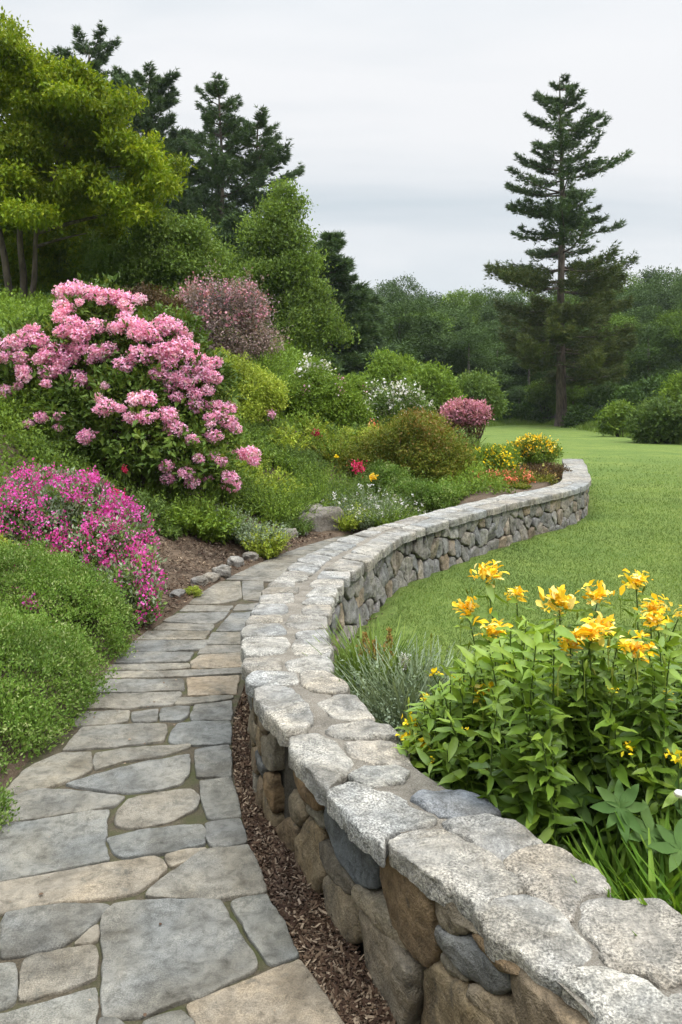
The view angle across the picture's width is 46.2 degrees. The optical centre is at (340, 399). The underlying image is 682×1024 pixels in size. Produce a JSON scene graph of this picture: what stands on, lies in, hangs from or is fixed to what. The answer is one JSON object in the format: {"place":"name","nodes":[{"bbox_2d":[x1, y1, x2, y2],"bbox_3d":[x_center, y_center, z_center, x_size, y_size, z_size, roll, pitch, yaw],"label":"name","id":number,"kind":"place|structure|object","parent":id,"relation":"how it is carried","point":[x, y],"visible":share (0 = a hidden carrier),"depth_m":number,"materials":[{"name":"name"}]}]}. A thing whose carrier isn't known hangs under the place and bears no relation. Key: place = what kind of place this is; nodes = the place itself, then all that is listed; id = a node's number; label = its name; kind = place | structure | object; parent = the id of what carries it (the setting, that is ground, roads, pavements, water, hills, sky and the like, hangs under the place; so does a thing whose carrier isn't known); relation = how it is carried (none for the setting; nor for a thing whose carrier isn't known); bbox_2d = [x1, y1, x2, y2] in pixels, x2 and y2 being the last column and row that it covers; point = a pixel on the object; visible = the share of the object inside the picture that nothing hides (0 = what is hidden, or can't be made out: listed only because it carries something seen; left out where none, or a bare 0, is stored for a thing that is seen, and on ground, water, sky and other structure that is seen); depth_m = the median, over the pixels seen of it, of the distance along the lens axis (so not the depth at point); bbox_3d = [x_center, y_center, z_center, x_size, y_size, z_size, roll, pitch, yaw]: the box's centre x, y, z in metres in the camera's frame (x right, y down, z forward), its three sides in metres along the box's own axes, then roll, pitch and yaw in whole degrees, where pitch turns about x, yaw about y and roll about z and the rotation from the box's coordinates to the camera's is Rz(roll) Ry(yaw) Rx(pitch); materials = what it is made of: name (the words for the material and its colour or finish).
{"place":"outdoors","nodes":[
{"label":"outdoors","id":0,"kind":"place"},
{"bbox_2d":[0,533,354,1023],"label":"path","id":1,"kind":"structure","parent":0,"point":[139,846],"depth_m":2.76,"materials":[{"name":"stone"},{"name":"moss"}]},
{"bbox_2d":[0,310,681,961],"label":"ground","id":2,"kind":"structure","parent":0,"point":[580,444],"depth_m":8.42,"materials":[{"name":"green plant"}]},
{"bbox_2d":[44,20,127,170],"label":"tall pine","id":3,"kind":"object","parent":2,"relation":"on","point":[94,52],"visible":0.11,"depth_m":45.09,"materials":[{"name":"green plant"}]},
{"bbox_2d":[0,6,197,301],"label":"maple tree","id":4,"kind":"object","parent":2,"relation":"on","point":[47,205],"visible":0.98,"depth_m":18.25,"materials":[{"name":"green plant"}]},
{"bbox_2d":[61,65,180,214],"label":"tall pine","id":5,"kind":"object","parent":2,"relation":"on","point":[124,74],"visible":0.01,"depth_m":43.90,"materials":[{"name":"green plant"}]},
{"bbox_2d":[62,202,247,315],"bbox_3d":[-4.806,-3.291,21.090,4.945,4.063,3.786,0,0,0],"label":"shrub","id":6,"kind":"object","parent":2,"relation":"on","point":[171,262],"visible":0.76,"depth_m":20.36,"materials":[{"name":"green plant"}]},
{"bbox_2d":[122,281,190,345],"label":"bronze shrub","id":7,"kind":"object","parent":2,"relation":"on","point":[150,292],"visible":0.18,"depth_m":13.31,"materials":[{"name":"green plant"}]},
{"bbox_2d":[103,61,224,246],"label":"tall pine","id":8,"kind":"object","parent":2,"relation":"on","point":[160,98],"visible":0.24,"depth_m":41.30,"materials":[{"name":"green plant"}]},
{"bbox_2d":[134,126,201,239],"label":"tall pine","id":9,"kind":"object","parent":2,"relation":"on","point":[173,134],"visible":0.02,"depth_m":43.58,"materials":[{"name":"green plant"}]},
{"bbox_2d":[172,71,270,237],"bbox_3d":[-5.997,-9.040,40.033,5.188,14.428,5.229,0,0,0],"label":"tall pine","id":10,"kind":"object","parent":2,"relation":"on","point":[215,177],"visible":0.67,"depth_m":39.39,"materials":[{"name":"green plant"}]},
{"bbox_2d":[167,259,292,365],"bbox_3d":[-2.060,-1.439,14.510,2.458,2.021,2.162,0,0,0],"label":"mauve shrub","id":11,"kind":"object","parent":2,"relation":"on","point":[248,313],"visible":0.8,"depth_m":14.12,"materials":[{"name":"pink plant"}]},
{"bbox_2d":[209,208,254,329],"bbox_3d":[-4.500,-4.734,34.088,5.853,6.486,5.146,0,0,-40],"label":"spruce tree","id":12,"kind":"object","parent":2,"relation":"on","point":[228,224],"visible":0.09,"depth_m":33.34,"materials":[{"name":"plant"}]},
{"bbox_2d":[198,104,305,246],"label":"tall pine","id":13,"kind":"object","parent":2,"relation":"on","point":[272,156],"visible":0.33,"depth_m":40.32,"materials":[{"name":"green plant"}]},
{"bbox_2d":[211,344,293,423],"bbox_3d":[-1.522,-0.209,12.106,1.328,1.340,1.416,0,0,-32],"label":"chartreuse shrub","id":14,"kind":"object","parent":2,"relation":"on","point":[261,394],"visible":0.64,"depth_m":11.85,"materials":[{"name":"green plant"}]},
{"bbox_2d":[0,282,517,536],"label":"ground cover","id":15,"kind":"object","parent":2,"relation":"on","point":[12,305],"visible":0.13,"depth_m":10.56,"materials":[{"name":"green plant"}]},
{"bbox_2d":[0,426,560,787],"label":"garden bed","id":16,"kind":"object","parent":2,"relation":"on","point":[12,772],"visible":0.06,"depth_m":7.44,"materials":[{"name":"plant"}]},
{"bbox_2d":[0,777,20,830],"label":"mounded shrub","id":17,"kind":"object","parent":16,"relation":"on","point":[3,801],"visible":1,"depth_m":3.06,"materials":[{"name":"green plant"}]},
{"bbox_2d":[0,381,41,432],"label":"leafy plant","id":18,"kind":"object","parent":16,"relation":"on","point":[18,402],"visible":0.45,"depth_m":8.43,"materials":[{"name":"green plant"}]},
{"bbox_2d":[8,429,90,469],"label":"leafy plant","id":19,"kind":"object","parent":16,"relation":"on","point":[60,452],"visible":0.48,"depth_m":8.14,"materials":[{"name":"green plant"}]},
{"bbox_2d":[0,593,120,777],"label":"mounded shrub","id":20,"kind":"object","parent":16,"relation":"on","point":[53,659],"visible":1,"depth_m":3.96,"materials":[{"name":"green plant"}]},
{"bbox_2d":[0,536,143,666],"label":"mounded shrub","id":21,"kind":"object","parent":16,"relation":"on","point":[64,577],"visible":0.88,"depth_m":4.96,"materials":[{"name":"green plant"}]},
{"bbox_2d":[0,457,167,631],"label":"phlox","id":22,"kind":"object","parent":16,"relation":"on","point":[75,512],"visible":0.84,"depth_m":5.89,"materials":[{"name":"pink plant"}]},
{"bbox_2d":[0,271,261,503],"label":"rhododendron","id":23,"kind":"object","parent":16,"relation":"on","point":[175,402],"visible":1,"depth_m":8.65,"materials":[{"name":"pink plant"}]},
{"bbox_2d":[111,486,172,524],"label":"leafy plant","id":24,"kind":"object","parent":16,"relation":"on","point":[152,506],"visible":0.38,"depth_m":7.96,"materials":[{"name":"green plant"}]},
{"bbox_2d":[1,480,331,633],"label":"mulch chips","id":25,"kind":"object","parent":16,"relation":"on","point":[206,558],"visible":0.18,"depth_m":7.52,"materials":[{"name":"wood"}]},
{"bbox_2d":[149,519,183,540],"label":"bank plant","id":26,"kind":"object","parent":16,"relation":"on","point":[168,530],"visible":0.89,"depth_m":7.81,"materials":[{"name":"green plant"}]},
{"bbox_2d":[128,485,208,535],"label":"leafy plant","id":27,"kind":"object","parent":16,"relation":"on","point":[176,518],"visible":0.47,"depth_m":8.13,"materials":[{"name":"green plant"}]},
{"bbox_2d":[165,491,247,544],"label":"bank plant","id":28,"kind":"object","parent":16,"relation":"on","point":[208,526],"visible":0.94,"depth_m":8.16,"materials":[{"name":"green plant"}]},
{"bbox_2d":[201,479,263,513],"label":"filler plant","id":29,"kind":"object","parent":16,"relation":"on","point":[228,497],"visible":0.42,"depth_m":9.28,"materials":[{"name":"green plant"}]},
{"bbox_2d":[227,437,282,464],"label":"filler plant","id":30,"kind":"object","parent":16,"relation":"on","point":[264,448],"visible":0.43,"depth_m":10.86,"materials":[{"name":"green plant"}]},
{"bbox_2d":[225,483,285,519],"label":"filler plant","id":31,"kind":"object","parent":16,"relation":"on","point":[257,511],"visible":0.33,"depth_m":9.35,"materials":[{"name":"green plant"}]},
{"bbox_2d":[224,516,300,551],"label":"bank plant","id":32,"kind":"object","parent":16,"relation":"on","point":[247,535],"visible":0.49,"depth_m":8.21,"materials":[{"name":"green plant"}]},
{"bbox_2d":[236,524,295,558],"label":"bank plant","id":33,"kind":"object","parent":16,"relation":"on","point":[275,549],"visible":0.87,"depth_m":8.06,"materials":[{"name":"green plant"}]},
{"bbox_2d":[234,460,311,503],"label":"filler plant","id":34,"kind":"object","parent":16,"relation":"on","point":[273,475],"visible":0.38,"depth_m":10.06,"materials":[{"name":"green plant"}]},
{"bbox_2d":[235,468,321,522],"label":"bank plant","id":35,"kind":"object","parent":16,"relation":"on","point":[267,496],"visible":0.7,"depth_m":9.46,"materials":[{"name":"green plant"}]},
{"bbox_2d":[260,421,312,451],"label":"filler plant","id":36,"kind":"object","parent":16,"relation":"on","point":[293,435],"visible":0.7,"depth_m":11.50,"materials":[{"name":"green plant"}]},
{"bbox_2d":[244,478,331,522],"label":"filler plant","id":37,"kind":"object","parent":16,"relation":"on","point":[296,507],"visible":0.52,"depth_m":9.52,"materials":[{"name":"green plant"}]},
{"bbox_2d":[261,440,331,475],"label":"bank plant","id":38,"kind":"object","parent":16,"relation":"on","point":[305,459],"visible":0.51,"depth_m":11.08,"materials":[{"name":"green plant"}]},
{"bbox_2d":[280,512,318,535],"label":"bank plant","id":39,"kind":"object","parent":16,"relation":"on","point":[303,528],"visible":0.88,"depth_m":9.23,"materials":[{"name":"green plant"}]},
{"bbox_2d":[266,482,343,506],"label":"bank plant","id":40,"kind":"object","parent":16,"relation":"on","point":[317,498],"visible":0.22,"depth_m":10.02,"materials":[{"name":"green plant"}]},
{"bbox_2d":[297,504,343,531],"bbox_3d":[-0.305,1.476,9.730,0.651,0.395,0.428,0,0,-29],"label":"boulder","id":41,"kind":"object","parent":16,"relation":"on","point":[322,517],"visible":0.52,"depth_m":9.59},
{"bbox_2d":[281,458,364,505],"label":"bank plant","id":42,"kind":"object","parent":16,"relation":"on","point":[311,477],"visible":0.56,"depth_m":10.54,"materials":[{"name":"green plant"}]},
{"bbox_2d":[302,430,361,467],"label":"bank plant","id":43,"kind":"object","parent":16,"relation":"on","point":[325,455],"visible":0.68,"depth_m":11.60,"materials":[{"name":"green plant"}]},
{"bbox_2d":[312,472,386,511],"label":"bank plant","id":44,"kind":"object","parent":16,"relation":"on","point":[333,488],"visible":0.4,"depth_m":10.38,"materials":[{"name":"green plant"}]},
{"bbox_2d":[328,502,379,532],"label":"bank plant","id":45,"kind":"object","parent":16,"relation":"on","point":[350,524],"visible":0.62,"depth_m":9.64,"materials":[{"name":"green plant"}]},
{"bbox_2d":[321,483,425,530],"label":"bank plant","id":46,"kind":"object","parent":16,"relation":"on","point":[374,504],"visible":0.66,"depth_m":9.83,"materials":[{"name":"green plant"}]},
{"bbox_2d":[360,493,426,526],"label":"bank plant","id":47,"kind":"object","parent":16,"relation":"on","point":[397,517],"visible":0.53,"depth_m":9.51,"materials":[{"name":"green plant"}]},
{"bbox_2d":[333,406,480,483],"bbox_3d":[0.906,0.711,11.592,2.080,1.306,1.606,0,0,-40],"label":"olive shrub","id":48,"kind":"object","parent":16,"relation":"on","point":[429,431],"visible":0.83,"depth_m":11.37,"materials":[{"name":"green plant"}]},
{"bbox_2d":[351,459,491,513],"bbox_3d":[1.003,1.167,10.708,2.009,0.745,1.467,0,0,19],"label":"flowering plant","id":49,"kind":"object","parent":16,"relation":"on","point":[405,486],"visible":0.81,"depth_m":10.28,"materials":[{"name":"green plant"}]},
{"bbox_2d":[437,395,493,439],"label":"pink azalea","id":50,"kind":"object","parent":16,"relation":"on","point":[469,413],"visible":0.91,"depth_m":16.75,"materials":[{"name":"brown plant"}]},
{"bbox_2d":[471,442,524,471],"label":"yellow bush","id":51,"kind":"object","parent":16,"relation":"on","point":[505,456],"visible":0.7,"depth_m":12.39,"materials":[{"name":"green plant"}]},
{"bbox_2d":[499,467,539,484],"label":"flowers","id":52,"kind":"object","parent":16,"relation":"on","point":[526,476],"visible":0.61,"depth_m":11.56,"materials":[{"name":"orange plant"}]},
{"bbox_2d":[507,432,567,466],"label":"bush","id":53,"kind":"object","parent":16,"relation":"on","point":[539,448],"visible":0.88,"depth_m":14.41,"materials":[{"name":"yellow plant"}]},
{"bbox_2d":[221,173,360,373],"bbox_3d":[-1.752,-3.938,27.083,4.915,7.538,3.822,0,0,0],"label":"birch tree","id":54,"kind":"object","parent":2,"relation":"on","point":[277,241],"visible":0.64,"depth_m":26.55,"materials":[{"name":"green leaf"},{"name":"birch bark"}]},
{"bbox_2d":[232,688,392,1023],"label":"mulch strip","id":55,"kind":"object","parent":2,"relation":"on","point":[378,1004],"visible":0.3,"depth_m":2.56,"materials":[{"name":"brown wood"}]},
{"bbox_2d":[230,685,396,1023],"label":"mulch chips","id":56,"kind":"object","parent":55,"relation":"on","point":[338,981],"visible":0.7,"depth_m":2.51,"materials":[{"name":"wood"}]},
{"bbox_2d":[273,352,376,428],"bbox_3d":[-0.316,-0.092,12.964,1.804,1.418,1.329,0,0,0],"label":"white rhododendron","id":57,"kind":"object","parent":2,"relation":"on","point":[303,380],"visible":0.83,"depth_m":12.76,"materials":[{"name":"green plant"}]},
{"bbox_2d":[307,230,391,380],"bbox_3d":[-0.377,-3.898,36.266,5.766,7.749,5.670,0,0,-34],"label":"spruce tree","id":58,"kind":"object","parent":2,"relation":"on","point":[350,360],"visible":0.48,"depth_m":35.34,"materials":[{"name":"plant"}]},
{"bbox_2d":[324,281,399,383],"bbox_3d":[0.566,-2.567,39.887,5.635,7.022,5.739,0,0,0],"label":"spruce tree","id":59,"kind":"object","parent":2,"relation":"on","point":[377,299],"visible":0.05,"depth_m":39.58,"materials":[{"name":"plant"}]},
{"bbox_2d":[303,614,458,697],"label":"ornamental grass","id":60,"kind":"object","parent":2,"relation":"on","point":[352,655],"depth_m":3.73,"materials":[{"name":"green plant"}]},
{"bbox_2d":[358,345,433,415],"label":"green shrub","id":61,"kind":"object","parent":2,"relation":"on","point":[394,366],"visible":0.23,"depth_m":23.78,"materials":[{"name":"green plant"}]},
{"bbox_2d":[334,639,458,745],"bbox_3d":[0.279,1.325,3.400,1.033,0.555,1.071,0,0,-18],"label":"silvery plant","id":62,"kind":"object","parent":2,"relation":"on","point":[388,705],"visible":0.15,"depth_m":3.37,"materials":[{"name":"green plant"}]},
{"bbox_2d":[371,279,421,313],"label":"forest tree","id":63,"kind":"object","parent":2,"relation":"on","point":[396,296],"visible":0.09,"depth_m":93.42,"materials":[{"name":"green plant"}]},
{"bbox_2d":[363,378,438,435],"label":"white azalea","id":64,"kind":"object","parent":2,"relation":"on","point":[381,401],"visible":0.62,"depth_m":14.90,"materials":[{"name":"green plant"}]},
{"bbox_2d":[375,271,433,311],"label":"forest tree","id":65,"kind":"object","parent":2,"relation":"on","point":[409,281],"visible":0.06,"depth_m":106.23,"materials":[{"name":"green plant"}]},
{"bbox_2d":[380,295,451,390],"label":"forest tree","id":66,"kind":"object","parent":2,"relation":"on","point":[422,311],"visible":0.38,"depth_m":58.54,"materials":[{"name":"green plant"}]},
{"bbox_2d":[388,358,467,419],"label":"green shrub","id":67,"kind":"object","parent":2,"relation":"on","point":[445,389],"visible":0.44,"depth_m":22.63,"materials":[{"name":"green plant"}]},
{"bbox_2d":[384,309,480,386],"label":"forest tree","id":68,"kind":"object","parent":2,"relation":"on","point":[446,351],"visible":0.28,"depth_m":58.42,"materials":[{"name":"green plant"}]},
{"bbox_2d":[240,459,681,1023],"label":"stone wall","id":69,"kind":"structure","parent":2,"relation":"on","point":[443,905],"depth_m":2.23,"materials":[{"name":"stone"}]},
{"bbox_2d":[432,286,492,327],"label":"forest tree","id":70,"kind":"object","parent":2,"relation":"on","point":[459,300],"visible":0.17,"depth_m":92.90,"materials":[{"name":"green plant"}]},
{"bbox_2d":[431,302,498,351],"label":"forest tree","id":71,"kind":"object","parent":2,"relation":"on","point":[449,311],"visible":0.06,"depth_m":80.62,"materials":[{"name":"green plant"}]},
{"bbox_2d":[436,326,515,399],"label":"forest tree","id":72,"kind":"object","parent":2,"relation":"on","point":[466,340],"visible":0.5,"depth_m":56.75,"materials":[{"name":"green plant"}]},
{"bbox_2d":[450,367,512,446],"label":"green shrub","id":73,"kind":"object","parent":2,"relation":"on","point":[492,394],"visible":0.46,"depth_m":26.61,"materials":[{"name":"green plant"}]},
{"bbox_2d":[455,340,531,418],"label":"forest tree","id":74,"kind":"object","parent":2,"relation":"on","point":[505,357],"visible":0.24,"depth_m":58.67,"materials":[{"name":"green plant"}]},
{"bbox_2d":[463,316,525,368],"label":"forest tree","id":75,"kind":"object","parent":2,"relation":"on","point":[481,328],"visible":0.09,"depth_m":70.34,"materials":[{"name":"green plant"}]},
{"bbox_2d":[475,288,528,349],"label":"forest tree","id":76,"kind":"object","parent":2,"relation":"on","point":[508,299],"visible":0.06,"depth_m":93.80,"materials":[{"name":"green plant"}]},
{"bbox_2d":[495,398,554,423],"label":"lawn edge bush","id":77,"kind":"object","parent":2,"relation":"on","point":[526,410],"visible":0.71,"depth_m":51.48,"materials":[{"name":"green plant"}]},
{"bbox_2d":[495,354,566,395],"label":"forest tree","id":78,"kind":"object","parent":2,"relation":"on","point":[523,378],"visible":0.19,"depth_m":58.11,"materials":[{"name":"green plant"}]},
{"bbox_2d":[393,559,681,903],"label":"lily clump","id":79,"kind":"object","parent":2,"relation":"on","point":[516,738],"visible":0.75,"depth_m":2.34,"materials":[{"name":"green plant"}]},
{"bbox_2d":[521,377,573,420],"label":"lawn edge bush","id":80,"kind":"object","parent":2,"relation":"on","point":[544,396],"visible":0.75,"depth_m":51.48,"materials":[{"name":"green plant"}]},
{"bbox_2d":[482,73,640,426],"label":"lone pine","id":81,"kind":"object","parent":2,"relation":"on","point":[557,336],"visible":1,"depth_m":46.90,"materials":[{"name":"green plant"}]},
{"bbox_2d":[560,403,602,427],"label":"lawn edge bush","id":82,"kind":"object","parent":2,"relation":"on","point":[578,415],"visible":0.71,"depth_m":45.60,"materials":[{"name":"green plant"}]},
{"bbox_2d":[581,383,620,411],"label":"lawn edge bush","id":83,"kind":"object","parent":2,"relation":"on","point":[598,399],"visible":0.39,"depth_m":46.66,"materials":[{"name":"green plant"}]},
{"bbox_2d":[540,805,681,914],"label":"grass tuft","id":84,"kind":"object","parent":2,"relation":"on","point":[651,878],"visible":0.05,"depth_m":2.07,"materials":[{"name":"plant"}]},
{"bbox_2d":[591,398,635,436],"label":"lawn edge bush","id":85,"kind":"object","parent":2,"relation":"on","point":[610,419],"visible":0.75,"depth_m":35.73,"materials":[{"name":"green plant"}]},
{"bbox_2d":[553,809,681,906],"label":"grass tuft","id":86,"kind":"object","parent":2,"relation":"on","point":[670,883],"visible":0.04,"depth_m":2.14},
{"bbox_2d":[559,763,681,872],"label":"rosette plant","id":87,"kind":"object","parent":2,"relation":"on","point":[622,803],"visible":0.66,"depth_m":2.12,"materials":[{"name":"green plant"}]},
{"bbox_2d":[576,791,665,894],"bbox_3d":[0.613,1.375,2.230,0.580,0.472,0.539,0,0,-30],"label":"grass tuft","id":88,"kind":"object","parent":2,"relation":"on","point":[608,853],"depth_m":2.22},
{"bbox_2d":[588,311,659,389],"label":"forest tree","id":89,"kind":"object","parent":2,"relation":"on","point":[622,321],"visible":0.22,"depth_m":58.52,"materials":[{"name":"green plant"}]},
{"bbox_2d":[572,816,681,910],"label":"grass tuft","id":90,"kind":"object","parent":2,"relation":"on","point":[602,867],"visible":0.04,"depth_m":2.11,"materials":[{"name":"plant"}]},
{"bbox_2d":[589,814,681,934],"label":"grass tuft","id":91,"kind":"object","parent":2,"relation":"on","point":[661,880],"visible":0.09,"depth_m":2.02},
{"bbox_2d":[605,289,667,357],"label":"forest tree","id":92,"kind":"object","parent":2,"relation":"on","point":[641,297],"visible":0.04,"depth_m":80.85,"materials":[{"name":"green plant"}]},
{"bbox_2d":[609,372,674,409],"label":"lawn edge bush","id":93,"kind":"object","parent":2,"relation":"on","point":[634,392],"visible":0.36,"depth_m":41.61,"materials":[{"name":"green plant"}]},
{"bbox_2d":[607,320,681,403],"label":"forest tree","id":94,"kind":"object","parent":2,"relation":"on","point":[649,346],"visible":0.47,"depth_m":57.14,"materials":[{"name":"green plant"}]},
{"bbox_2d":[613,278,681,383],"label":"forest tree","id":95,"kind":"object","parent":2,"relation":"on","point":[663,297],"visible":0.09,"depth_m":81.31,"materials":[{"name":"green plant"}]},
{"bbox_2d":[619,301,680,383],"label":"forest tree","id":96,"kind":"object","parent":2,"relation":"on","point":[635,313],"visible":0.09,"depth_m":69.58,"materials":[{"name":"green plant"}]},
{"bbox_2d":[621,391,681,443],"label":"lawn edge bush","id":97,"kind":"object","parent":2,"relation":"on","point":[655,419],"visible":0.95,"depth_m":29.55,"materials":[{"name":"green plant"}]},
{"bbox_2d":[632,306,681,388],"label":"forest tree","id":98,"kind":"object","parent":2,"relation":"on","point":[678,323],"visible":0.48,"depth_m":57.55,"materials":[{"name":"green plant"}]},
{"bbox_2d":[654,367,681,411],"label":"lawn edge bush","id":99,"kind":"object","parent":2,"relation":"on","point":[671,390],"visible":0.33,"depth_m":30.82,"materials":[{"name":"green plant"}]},
{"bbox_2d":[0,0,681,304],"label":"sky","id":100,"kind":"structure","parent":0,"point":[405,120],"materials":[{"name":"white"}]},
{"bbox_2d":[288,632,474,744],"bbox_3d":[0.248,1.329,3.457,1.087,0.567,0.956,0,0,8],"label":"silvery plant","id":101,"kind":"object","parent":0,"point":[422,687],"visible":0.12,"depth_m":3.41,"materials":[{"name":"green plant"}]},
{"bbox_2d":[366,454,681,679],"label":"lawn","id":102,"kind":"structure","parent":0,"point":[670,540],"depth_m":7.57,"materials":[{"name":"green plant"}]},
{"bbox_2d":[444,417,681,444],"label":"rough grass","id":103,"kind":"structure","parent":0,"point":[585,426],"depth_m":48.45,"materials":[{"name":"green plant"}]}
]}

